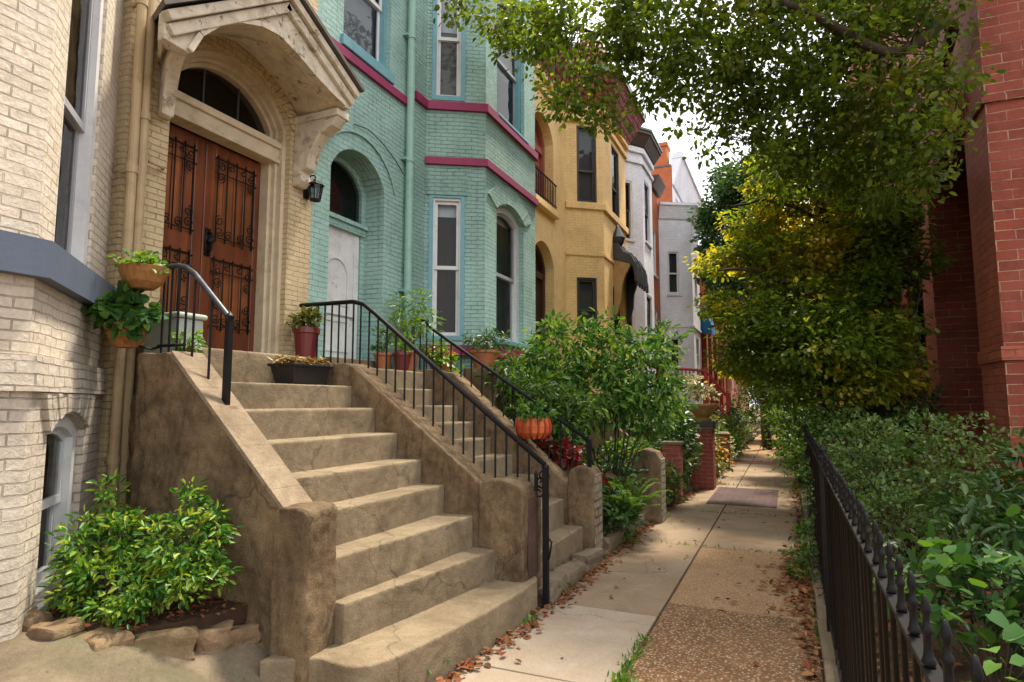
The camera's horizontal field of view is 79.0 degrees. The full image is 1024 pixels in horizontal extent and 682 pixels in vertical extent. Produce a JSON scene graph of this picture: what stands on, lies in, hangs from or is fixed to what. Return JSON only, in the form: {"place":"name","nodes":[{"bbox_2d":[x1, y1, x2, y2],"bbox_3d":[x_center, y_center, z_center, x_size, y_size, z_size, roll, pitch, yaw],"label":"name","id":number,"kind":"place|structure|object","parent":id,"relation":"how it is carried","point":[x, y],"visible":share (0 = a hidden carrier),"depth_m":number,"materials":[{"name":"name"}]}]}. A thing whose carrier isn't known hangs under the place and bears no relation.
{"place":"outdoors","nodes":[
{"label":"outdoors","id":0,"kind":"place"},
{"bbox_2d":[0,566,268,681],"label":"concrete apron","id":1,"kind":"object","parent":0,"point":[24,657],"visible":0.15,"depth_m":2.93,"materials":[{"name":"concrete"}]},
{"bbox_2d":[22,606,52,631],"bbox_3d":[-2.527,1.475,3.210,0.241,0.193,0.201,0,-6,2],"label":"edging stone","id":2,"kind":"object","parent":1,"relation":"on","point":[34,615],"visible":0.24,"depth_m":3.18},
{"bbox_2d":[26,616,84,640],"bbox_3d":[-2.291,1.495,3.104,0.278,0.187,0.194,-2,-6,24],"label":"edging stone","id":3,"kind":"object","parent":1,"relation":"on","point":[58,629],"visible":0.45,"depth_m":3.06,"materials":[{"name":"stone"}]},
{"bbox_2d":[72,626,134,651],"bbox_3d":[-2.022,1.511,3.035,0.294,0.186,0.186,-3,-7,30],"label":"edging stone","id":4,"kind":"object","parent":1,"relation":"on","point":[99,638],"visible":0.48,"depth_m":3.01,"materials":[{"name":"stone"}]},
{"bbox_2d":[48,581,249,634],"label":"mulch","id":5,"kind":"object","parent":1,"relation":"on","point":[208,612],"visible":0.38,"depth_m":3.37,"materials":[{"name":"brown soil"}]},
{"bbox_2d":[36,468,243,630],"bbox_3d":[-2.075,1.127,3.421,1.244,0.791,0.708,-2,-6,24],"label":"shrub","id":6,"kind":"object","parent":5,"relation":"on","point":[143,592],"visible":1,"depth_m":3.35,"materials":[{"name":"green plant"}]},
{"bbox_2d":[133,625,198,659],"bbox_3d":[-1.779,1.551,3.160,0.338,0.174,0.170,3,-6,-30],"label":"edging stone","id":7,"kind":"object","parent":1,"relation":"on","point":[178,642],"visible":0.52,"depth_m":3.13,"materials":[{"name":"stone"}]},
{"bbox_2d":[194,619,233,653],"bbox_3d":[-1.611,1.599,3.331,0.164,0.145,0.239,-5,-8,42],"label":"edging stone","id":8,"kind":"object","parent":1,"relation":"on","point":[216,638],"visible":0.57,"depth_m":3.28,"materials":[{"name":"stone"}]},
{"bbox_2d":[229,622,260,647],"bbox_3d":[-1.507,1.643,3.454,0.137,0.131,0.198,-5,-8,43],"label":"edging stone","id":9,"kind":"object","parent":1,"relation":"on","point":[249,633],"visible":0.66,"depth_m":3.42,"materials":[{"name":"stone"}]},
{"bbox_2d":[452,665,564,681],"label":"path","id":10,"kind":"structure","parent":0,"point":[482,674],"depth_m":3.63,"materials":[{"name":"concrete"}]},
{"bbox_2d":[473,602,656,681],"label":"path","id":11,"kind":"structure","parent":0,"point":[589,644],"depth_m":4.09,"materials":[{"name":"concrete"}]},
{"bbox_2d":[559,541,699,618],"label":"path","id":12,"kind":"structure","parent":0,"point":[647,586],"depth_m":5.61,"materials":[{"name":"concrete"}]},
{"bbox_2d":[460,434,823,681],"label":"path bed","id":13,"kind":"object","parent":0,"point":[683,577],"visible":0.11,"depth_m":4.91,"materials":[{"name":"soil"}]},
{"bbox_2d":[552,561,585,587],"bbox_3d":[0.510,2.105,5.559,0.187,0.205,0.536,-2,-6,24],"label":"kerb stone","id":14,"kind":"object","parent":13,"relation":"on","point":[573,570],"visible":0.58,"depth_m":5.51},
{"bbox_2d":[571,547,602,571],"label":"kerb stone","id":15,"kind":"object","parent":13,"relation":"on","point":[590,558],"visible":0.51,"depth_m":5.92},
{"bbox_2d":[603,530,620,556],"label":"kerb stone","id":16,"kind":"object","parent":13,"relation":"on","point":[611,541],"visible":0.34,"depth_m":6.67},
{"bbox_2d":[631,448,665,523],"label":"stone pier","id":17,"kind":"structure","parent":13,"relation":"on","point":[652,460],"depth_m":8.33,"materials":[{"name":"stone"}]},
{"bbox_2d":[684,487,692,494],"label":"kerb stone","id":18,"kind":"object","parent":13,"relation":"on","point":[689,489],"visible":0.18,"depth_m":10.98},
{"bbox_2d":[654,408,703,487],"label":"shrub","id":19,"kind":"object","parent":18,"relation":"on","point":[685,433],"visible":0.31,"depth_m":10.80,"materials":[{"name":"green plant"}]},
{"bbox_2d":[561,481,820,681],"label":"grass","id":20,"kind":"structure","parent":13,"relation":"on","point":[625,677],"depth_m":3.95,"materials":[{"name":"green plant"}]},
{"bbox_2d":[706,487,778,507],"bbox_3d":[3.950,2.648,10.536,1.030,0.036,2.050,-2,-6,24],"label":"brick path patch","id":21,"kind":"object","parent":13,"relation":"on","point":[767,498],"visible":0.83,"depth_m":10.37,"materials":[{"name":"brick"}]},
{"bbox_2d":[631,510,719,547],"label":"path","id":22,"kind":"structure","parent":0,"point":[676,530],"depth_m":7.90,"materials":[{"name":"concrete"}]},
{"bbox_2d":[547,0,854,405],"label":"sky","id":23,"kind":"structure","parent":0,"point":[675,145],"materials":[{"name":"white"}]},
{"bbox_2d":[669,484,736,513],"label":"path","id":24,"kind":"structure","parent":0,"point":[703,496],"depth_m":9.83,"materials":[{"name":"concrete"}]},
{"bbox_2d":[660,441,683,503],"bbox_3d":[2.592,2.106,10.001,0.320,0.970,0.320,-2,-6,24],"label":"brick stub","id":25,"kind":"object","parent":24,"relation":"on","point":[672,451],"visible":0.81,"depth_m":9.89,"materials":[{"name":"brick"}]},
{"bbox_2d":[665,459,694,505],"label":"shrub","id":26,"kind":"object","parent":24,"relation":"on","point":[674,479],"visible":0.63,"depth_m":9.36,"materials":[{"name":"green plant"}]},
{"bbox_2d":[688,420,715,489],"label":"brick pillar","id":27,"kind":"structure","parent":24,"relation":"on","point":[704,476],"depth_m":11.50,"materials":[{"name":"brick"}]},
{"bbox_2d":[680,373,720,420],"bbox_3d":[3.589,1.060,11.862,0.775,0.918,0.724,1,-6,-11],"label":"urn planter","id":28,"kind":"object","parent":27,"relation":"on","point":[703,412],"visible":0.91,"depth_m":11.71,"materials":[{"name":"white plant"}]},
{"bbox_2d":[624,603,822,681],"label":"path","id":29,"kind":"structure","parent":0,"point":[715,645],"depth_m":4.04,"materials":[{"name":"gravel"}]},
{"bbox_2d":[716,471,745,485],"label":"path","id":30,"kind":"structure","parent":0,"point":[728,479],"depth_m":13.08,"materials":[{"name":"concrete"}]},
{"bbox_2d":[686,147,785,449],"bbox_3d":[8.116,-1.653,20.837,4.287,10.588,3.720,-1,-6,8],"label":"tree","id":31,"kind":"object","parent":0,"point":[725,194],"visible":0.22,"depth_m":20.79,"materials":[{"name":"green plant"}]},
{"bbox_2d":[459,406,1023,681],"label":"ground","id":32,"kind":"structure","parent":0,"point":[961,673],"depth_m":4.02,"materials":[{"name":"soil"}]},
{"bbox_2d":[0,0,123,641],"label":"rowhouse","id":33,"kind":"structure","parent":32,"relation":"on","point":[59,71],"depth_m":3.37,"materials":[{"name":"brick"}]},
{"bbox_2d":[35,415,76,610],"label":"window","id":34,"kind":"structure","parent":33,"relation":"in","point":[61,443],"depth_m":3.91,"materials":[{"name":"white paint"}]},
{"bbox_2d":[54,0,103,264],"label":"window","id":35,"kind":"structure","parent":33,"relation":"in","point":[82,121],"depth_m":4.13,"materials":[{"name":"white paint"}]},
{"bbox_2d":[81,279,168,349],"bbox_3d":[-2.578,-0.179,4.123,0.553,0.461,0.503,-2,-6,24],"label":"hanging basket","id":36,"kind":"object","parent":33,"relation":"attached to","point":[123,316],"visible":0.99,"depth_m":4.05,"materials":[{"name":"green plant"}]},
{"bbox_2d":[93,0,364,565],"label":"rowhouse","id":37,"kind":"structure","parent":32,"relation":"on","point":[232,117],"depth_m":5.54,"materials":[{"name":"beige paint"}]},
{"bbox_2d":[107,248,170,290],"bbox_3d":[-2.529,-0.466,4.249,0.368,0.261,0.671,3,-6,-25],"label":"hanging basket","id":38,"kind":"object","parent":37,"relation":"attached to","point":[139,271],"visible":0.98,"depth_m":4.05,"materials":[{"name":"orange ceramic"}]},
{"bbox_2d":[159,124,205,313],"bbox_3d":[-2.891,-0.884,5.228,0.072,1.925,0.618,-2,-6,24],"label":"door","id":39,"kind":"structure","parent":37,"relation":"in","point":[182,233],"depth_m":5.36,"materials":[{"name":"brown wood"}]},
{"bbox_2d":[198,140,260,351],"bbox_3d":[-2.606,-0.827,5.807,0.124,1.925,0.668,-2,-6,24],"label":"door","id":40,"kind":"structure","parent":37,"relation":"in","point":[230,219],"depth_m":5.81,"materials":[{"name":"brown wood"}]},
{"bbox_2d":[303,175,324,201],"bbox_3d":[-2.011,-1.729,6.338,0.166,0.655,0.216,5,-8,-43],"label":"wall lantern","id":41,"kind":"object","parent":37,"relation":"attached to","point":[317,184],"depth_m":6.31,"materials":[{"name":"black metal"}]},
{"bbox_2d":[124,347,541,681],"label":"stoop","id":42,"kind":"object","parent":32,"relation":"on","point":[387,533],"visible":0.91,"depth_m":3.99,"materials":[{"name":"concrete"}]},
{"bbox_2d":[143,312,207,352],"bbox_3d":[-2.481,0.116,4.536,0.400,0.620,0.250,-2,-6,24],"label":"plastic tub","id":43,"kind":"object","parent":42,"relation":"on","point":[152,340],"visible":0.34,"depth_m":4.46,"materials":[{"name":"plastic"}]},
{"bbox_2d":[171,329,207,353],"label":"potted plant","id":44,"kind":"object","parent":42,"relation":"on","point":[200,339],"visible":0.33,"depth_m":4.34,"materials":[{"name":"green plant"}]},
{"bbox_2d":[157,263,233,404],"bbox_3d":[-2.093,-0.044,4.089,0.682,0.990,0.054,-2,-6,24],"label":"iron railing","id":45,"kind":"object","parent":42,"relation":"on","point":[228,351],"visible":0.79,"depth_m":4.08,"materials":[{"name":"metal"}]},
{"bbox_2d":[265,353,333,384],"bbox_3d":[-1.821,0.244,5.375,0.401,0.278,0.599,-2,-6,24],"label":"planter tray","id":46,"kind":"object","parent":42,"relation":"on","point":[308,370],"visible":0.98,"depth_m":5.21,"materials":[{"name":"black plastic"}]},
{"bbox_2d":[285,305,323,358],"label":"potted plant","id":47,"kind":"object","parent":42,"relation":"on","point":[305,336],"visible":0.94,"depth_m":5.93,"materials":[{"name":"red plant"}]},
{"bbox_2d":[299,299,552,607],"bbox_3d":[-0.892,0.855,5.468,2.618,2.571,0.098,-2,-6,23],"label":"iron railing","id":48,"kind":"object","parent":42,"relation":"on","point":[546,539],"visible":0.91,"depth_m":5.34,"materials":[{"name":"metal"}]},
{"bbox_2d":[307,0,538,422],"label":"rowhouse","id":49,"kind":"structure","parent":32,"relation":"on","point":[424,173],"depth_m":8.43,"materials":[{"name":"brick"}]},
{"bbox_2d":[325,226,358,358],"bbox_3d":[-2.049,-0.549,7.173,0.080,1.540,0.820,-2,-6,24],"label":"door","id":50,"kind":"structure","parent":49,"relation":"in","point":[343,249],"depth_m":7.29,"materials":[{"name":"wood"}]},
{"bbox_2d":[340,0,394,84],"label":"window","id":51,"kind":"structure","parent":49,"relation":"in","point":[364,26],"depth_m":7.73,"materials":[{"name":"teal paint"}]},
{"bbox_2d":[432,198,460,335],"bbox_3d":[-0.901,-1.012,8.536,0.410,1.950,0.170,1,-6,-7],"label":"window","id":52,"kind":"structure","parent":49,"relation":"in","point":[446,211],"depth_m":8.57,"materials":[{"name":"glass"}]},
{"bbox_2d":[436,0,460,95],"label":"window","id":53,"kind":"structure","parent":49,"relation":"in","point":[448,72],"depth_m":8.88,"materials":[{"name":"white paint"}]},
{"bbox_2d":[496,207,527,348],"bbox_3d":[-0.262,-0.995,9.400,0.630,2.216,1.190,-2,-6,24],"label":"window","id":54,"kind":"structure","parent":49,"relation":"in","point":[507,242],"depth_m":9.66,"materials":[{"name":"glass"}]},
{"bbox_2d":[497,0,527,143],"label":"window","id":55,"kind":"structure","parent":49,"relation":"in","point":[508,84],"depth_m":10.05,"materials":[{"name":"teal paint"}]},
{"bbox_2d":[322,357,602,576],"bbox_3d":[-0.563,1.269,6.350,2.595,2.220,1.691,-2,-6,24],"label":"stoop","id":56,"kind":"object","parent":32,"relation":"on","point":[575,513],"visible":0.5,"depth_m":6.51,"materials":[{"name":"concrete"}]},
{"bbox_2d":[370,327,394,368],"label":"potted plant","id":57,"kind":"object","parent":56,"relation":"on","point":[381,359],"visible":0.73,"depth_m":7.02,"materials":[{"name":"green plant"}]},
{"bbox_2d":[391,332,415,370],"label":"potted plant","id":58,"kind":"object","parent":56,"relation":"on","point":[400,360],"visible":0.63,"depth_m":6.97,"materials":[{"name":"green plant"}]},
{"bbox_2d":[376,286,445,370],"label":"potted plant","id":59,"kind":"object","parent":56,"relation":"on","point":[410,322],"visible":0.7,"depth_m":7.39,"materials":[{"name":"green plant"}]},
{"bbox_2d":[411,318,591,468],"bbox_3d":[-0.199,0.530,7.003,2.259,1.720,0.054,-2,-6,24],"label":"iron railing","id":60,"kind":"object","parent":56,"relation":"on","point":[559,419],"visible":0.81,"depth_m":6.98,"materials":[{"name":"metal"}]},
{"bbox_2d":[503,397,558,438],"bbox_3d":[0.211,0.819,6.642,0.522,0.453,0.551,-4,-7,36],"label":"hanging basket","id":61,"kind":"object","parent":60,"relation":"hanging from","point":[530,426],"visible":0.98,"depth_m":6.52,"materials":[{"name":"orange ceramic"}]},
{"bbox_2d":[535,435,614,487],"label":"red leaf plant","id":62,"kind":"object","parent":56,"relation":"on","point":[566,452],"visible":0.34,"depth_m":6.86,"materials":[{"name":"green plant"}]},
{"bbox_2d":[463,367,504,411],"bbox_3d":[-0.343,1.348,7.656,0.400,2.020,0.400,-2,-6,24],"label":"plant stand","id":63,"kind":"object","parent":32,"relation":"on","point":[476,382],"visible":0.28,"depth_m":7.55,"materials":[{"name":"paint"}]},
{"bbox_2d":[460,327,510,367],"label":"potted plant","id":64,"kind":"object","parent":63,"relation":"on","point":[484,356],"visible":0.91,"depth_m":7.67,"materials":[{"name":"green plant"}]},
{"bbox_2d":[472,343,607,470],"bbox_3d":[0.389,1.032,7.418,1.599,2.009,1.021,-2,-6,24],"label":"shrub","id":65,"kind":"object","parent":32,"relation":"on","point":[543,384],"visible":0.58,"depth_m":7.34,"materials":[{"name":"green plant"}]},
{"bbox_2d":[537,571,567,606],"bbox_3d":[0.319,2.063,5.124,0.186,0.215,0.462,-2,-6,20],"label":"kerb stone","id":66,"kind":"object","parent":32,"relation":"on","point":[557,579],"visible":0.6,"depth_m":5.06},
{"bbox_2d":[532,432,648,496],"bbox_3d":[0.945,1.657,8.141,1.716,1.307,1.111,0,-6,-2],"label":"shrub","id":67,"kind":"object","parent":32,"relation":"on","point":[614,458],"visible":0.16,"depth_m":8.13,"materials":[{"name":"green plant"}]},
{"bbox_2d":[534,0,648,405],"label":"rowhouse","id":68,"kind":"structure","parent":32,"relation":"on","point":[585,259],"depth_m":14.11,"materials":[{"name":"brick"}]},
{"bbox_2d":[535,255,539,350],"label":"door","id":69,"kind":"structure","parent":68,"relation":"in","point":[537,283],"depth_m":13.02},
{"bbox_2d":[575,126,596,202],"bbox_3d":[1.700,-4.029,14.329,0.580,1.910,0.235,1,-6,-13],"label":"window","id":70,"kind":"structure","parent":68,"relation":"in","point":[586,145],"depth_m":14.40,"materials":[{"name":"glass"}]},
{"bbox_2d":[575,277,599,336],"bbox_3d":[1.671,-0.760,14.000,0.580,1.380,0.235,1,-6,-13],"label":"window","id":71,"kind":"structure","parent":68,"relation":"in","point":[586,287],"depth_m":14.08,"materials":[{"name":"glass"}]},
{"bbox_2d":[611,145,618,217],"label":"window","id":72,"kind":"structure","parent":68,"relation":"in","point":[614,155],"depth_m":15.76,"materials":[{"name":"glass"}]},
{"bbox_2d":[536,378,661,472],"bbox_3d":[1.790,1.716,11.792,2.480,2.317,1.841,-2,-6,24],"label":"shrub","id":73,"kind":"object","parent":32,"relation":"on","point":[595,441],"visible":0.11,"depth_m":10.91,"materials":[{"name":"plant"}]},
{"bbox_2d":[505,305,698,499],"bbox_3d":[1.043,0.885,8.106,2.729,2.742,1.461,0,-6,4],"label":"fig tree","id":74,"kind":"object","parent":32,"relation":"on","point":[623,394],"visible":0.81,"depth_m":7.94,"materials":[{"name":"green plant"}]},
{"bbox_2d":[594,436,634,500],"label":"shrub","id":75,"kind":"object","parent":32,"relation":"on","point":[609,445],"visible":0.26,"depth_m":9.23,"materials":[{"name":"green plant"}]},
{"bbox_2d":[602,470,647,539],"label":"shrub","id":76,"kind":"object","parent":32,"relation":"on","point":[612,519],"visible":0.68,"depth_m":6.76,"materials":[{"name":"green plant"}]},
{"bbox_2d":[602,475,672,520],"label":"fern","id":77,"kind":"object","parent":32,"relation":"on","point":[631,499],"visible":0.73,"depth_m":6.91,"materials":[{"name":"green plant"}]},
{"bbox_2d":[625,127,662,424],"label":"rowhouse","id":78,"kind":"structure","parent":32,"relation":"on","point":[644,152],"depth_m":18.31,"materials":[{"name":"white paint"}]},
{"bbox_2d":[625,180,635,242],"bbox_3d":[3.191,-3.809,18.208,0.560,1.946,0.690,-10,-11,60],"label":"window","id":79,"kind":"structure","parent":78,"relation":"in","point":[628,184],"depth_m":18.15,"materials":[{"name":"white paint"}]},
{"bbox_2d":[644,180,652,248],"bbox_3d":[3.932,-3.899,19.074,0.560,2.096,0.990,-2,-6,24],"label":"window","id":80,"kind":"structure","parent":78,"relation":"in","point":[646,189],"depth_m":19.30,"materials":[{"name":"white paint"}]},
{"bbox_2d":[652,174,665,387],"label":"rowhouse","id":81,"kind":"structure","parent":32,"relation":"on","point":[658,186],"depth_m":21.91,"materials":[{"name":"orange brick"}]},
{"bbox_2d":[623,382,702,489],"bbox_3d":[2.682,1.630,11.391,1.371,2.008,2.623,-1,-6,8],"label":"shrub","id":82,"kind":"object","parent":32,"relation":"on","point":[669,435],"visible":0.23,"depth_m":10.58,"materials":[{"name":"green plant"}]},
{"bbox_2d":[651,142,703,206],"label":"rowhouse","id":83,"kind":"structure","parent":32,"relation":"on","point":[678,179],"depth_m":25.83,"materials":[{"name":"white paint"}]},
{"bbox_2d":[658,202,702,413],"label":"rowhouse","id":84,"kind":"structure","parent":32,"relation":"on","point":[679,289],"depth_m":22.51,"materials":[{"name":"white paint"}]},
{"bbox_2d":[667,250,681,295],"bbox_3d":[5.843,-2.457,22.527,0.560,1.690,0.225,1,-6,-6],"label":"window","id":85,"kind":"structure","parent":84,"relation":"in","point":[673,266],"depth_m":22.58,"materials":[{"name":"glass"}]},
{"bbox_2d":[698,246,730,422],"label":"rowhouse","id":86,"kind":"structure","parent":32,"relation":"on","point":[724,383],"depth_m":27.68,"materials":[{"name":"orange brick"}]},
{"bbox_2d":[433,0,1007,481],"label":"tree","id":87,"kind":"object","parent":32,"relation":"on","point":[885,142],"visible":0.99,"depth_m":7.20,"materials":[{"name":"green plant"}]},
{"bbox_2d":[436,452,1023,681],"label":"fallen leaves","id":88,"kind":"object","parent":32,"relation":"on","point":[454,675],"visible":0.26,"depth_m":4.83,"materials":[{"name":"brown plant"}]},
{"bbox_2d":[712,401,751,449],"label":"shrub","id":89,"kind":"object","parent":32,"relation":"on","point":[733,410],"visible":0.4,"depth_m":19.86,"materials":[{"name":"green plant"}]},
{"bbox_2d":[750,376,847,492],"bbox_3d":[5.732,1.539,11.981,2.215,2.817,3.641,-2,-6,24],"label":"shrub","id":90,"kind":"object","parent":32,"relation":"on","point":[779,442],"visible":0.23,"depth_m":11.75,"materials":[{"name":"green plant"}]},
{"bbox_2d":[777,516,820,588],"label":"weed clump","id":91,"kind":"object","parent":32,"relation":"on","point":[806,531],"visible":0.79,"depth_m":5.86,"materials":[{"name":"green plant"}]},
{"bbox_2d":[798,455,816,557],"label":"weed clump","id":92,"kind":"object","parent":32,"relation":"on","point":[810,493],"visible":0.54,"depth_m":6.43,"materials":[{"name":"green plant"}]},
{"bbox_2d":[800,488,839,681],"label":"fence kerb","id":93,"kind":"structure","parent":32,"relation":"on","point":[830,670],"depth_m":4.23,"materials":[{"name":"concrete"}]},
{"bbox_2d":[803,424,983,681],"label":"iron fence","id":94,"kind":"object","parent":93,"relation":"on","point":[842,530],"visible":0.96,"depth_m":2.12,"materials":[{"name":"metal"}]},
{"bbox_2d":[683,138,964,502],"bbox_3d":[4.662,-0.379,9.618,3.442,5.872,3.881,3,-6,-24],"label":"tree","id":95,"kind":"object","parent":32,"relation":"on","point":[855,350],"visible":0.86,"depth_m":8.90,"materials":[{"name":"green plant"}]},
{"bbox_2d":[778,387,933,513],"bbox_3d":[4.843,1.466,9.109,1.699,1.940,3.849,-1,-6,15],"label":"shrub","id":96,"kind":"object","parent":32,"relation":"on","point":[813,428],"visible":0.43,"depth_m":8.48,"materials":[{"name":"green plant"}]},
{"bbox_2d":[803,358,949,485],"bbox_3d":[5.987,1.140,9.904,1.708,2.690,3.602,0,-6,-1],"label":"shrub","id":97,"kind":"object","parent":32,"relation":"on","point":[924,404],"visible":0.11,"depth_m":8.97,"materials":[{"name":"green plant"}]},
{"bbox_2d":[814,405,1023,600],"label":"shrub","id":98,"kind":"object","parent":32,"relation":"on","point":[884,497],"visible":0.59,"depth_m":5.41,"materials":[{"name":"green plant"}]},
{"bbox_2d":[842,0,1023,549],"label":"rowhouse","id":99,"kind":"structure","parent":32,"relation":"on","point":[974,302],"depth_m":7.20,"materials":[{"name":"red brick"}]},
{"bbox_2d":[907,239,927,365],"bbox_3d":[7.445,-0.789,11.025,0.600,2.466,1.640,-2,-6,24],"label":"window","id":100,"kind":"structure","parent":99,"relation":"in","point":[920,306],"depth_m":11.61,"materials":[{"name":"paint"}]},
{"bbox_2d":[872,428,1023,667],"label":"broadleaf vine","id":101,"kind":"object","parent":32,"relation":"on","point":[1009,493],"visible":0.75,"depth_m":3.85,"materials":[{"name":"green plant"}]},
{"bbox_2d":[873,501,1023,681],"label":"broadleaf vine","id":102,"kind":"object","parent":32,"relation":"on","point":[936,562],"visible":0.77,"depth_m":3.24,"materials":[{"name":"green plant"}]},
{"bbox_3d":[-0.870,1.370,7.526,0.360,1.950,0.360,-2,-6,24],"label":"plant stand","id":103,"kind":"object","parent":32,"relation":"on","visible":0},
{"bbox_2d":[415,339,464,373],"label":"potted plant","id":104,"kind":"object","parent":103,"relation":"on","point":[445,360],"visible":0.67,"depth_m":7.49,"materials":[{"name":"green plant"}]},
{"bbox_2d":[669,547,814,622],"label":"path","id":105,"kind":"structure","parent":0,"point":[702,584],"depth_m":5.46,"materials":[{"name":"concrete"}]},
{"bbox_2d":[702,513,803,554],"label":"path","id":106,"kind":"structure","parent":0,"point":[748,532],"depth_m":7.58,"materials":[{"name":"concrete"}]},
{"bbox_2d":[722,485,801,517],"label":"path","id":107,"kind":"structure","parent":0,"point":[783,508],"depth_m":9.37,"materials":[{"name":"concrete"}]},
{"bbox_2d":[739,471,798,487],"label":"path","id":108,"kind":"structure","parent":0,"point":[764,479],"depth_m":12.87,"materials":[{"name":"concrete"}]},
{"bbox_2d":[747,464,796,472],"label":"path","id":109,"kind":"structure","parent":0,"point":[762,468],"depth_m":15.03,"materials":[{"name":"concrete"}]},
{"bbox_3d":[5.912,2.707,20.921,2.550,1.918,1.050,-2,-6,24],"label":"stoop","id":110,"kind":"object","parent":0,"visible":0},
{"bbox_2d":[677,367,730,422],"bbox_3d":[6.231,1.862,20.231,1.665,2.063,0.120,-2,-6,24],"label":"porch railing","id":111,"kind":"object","parent":110,"relation":"attached to","point":[727,395],"visible":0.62,"depth_m":20.13,"materials":[{"name":"metal"}]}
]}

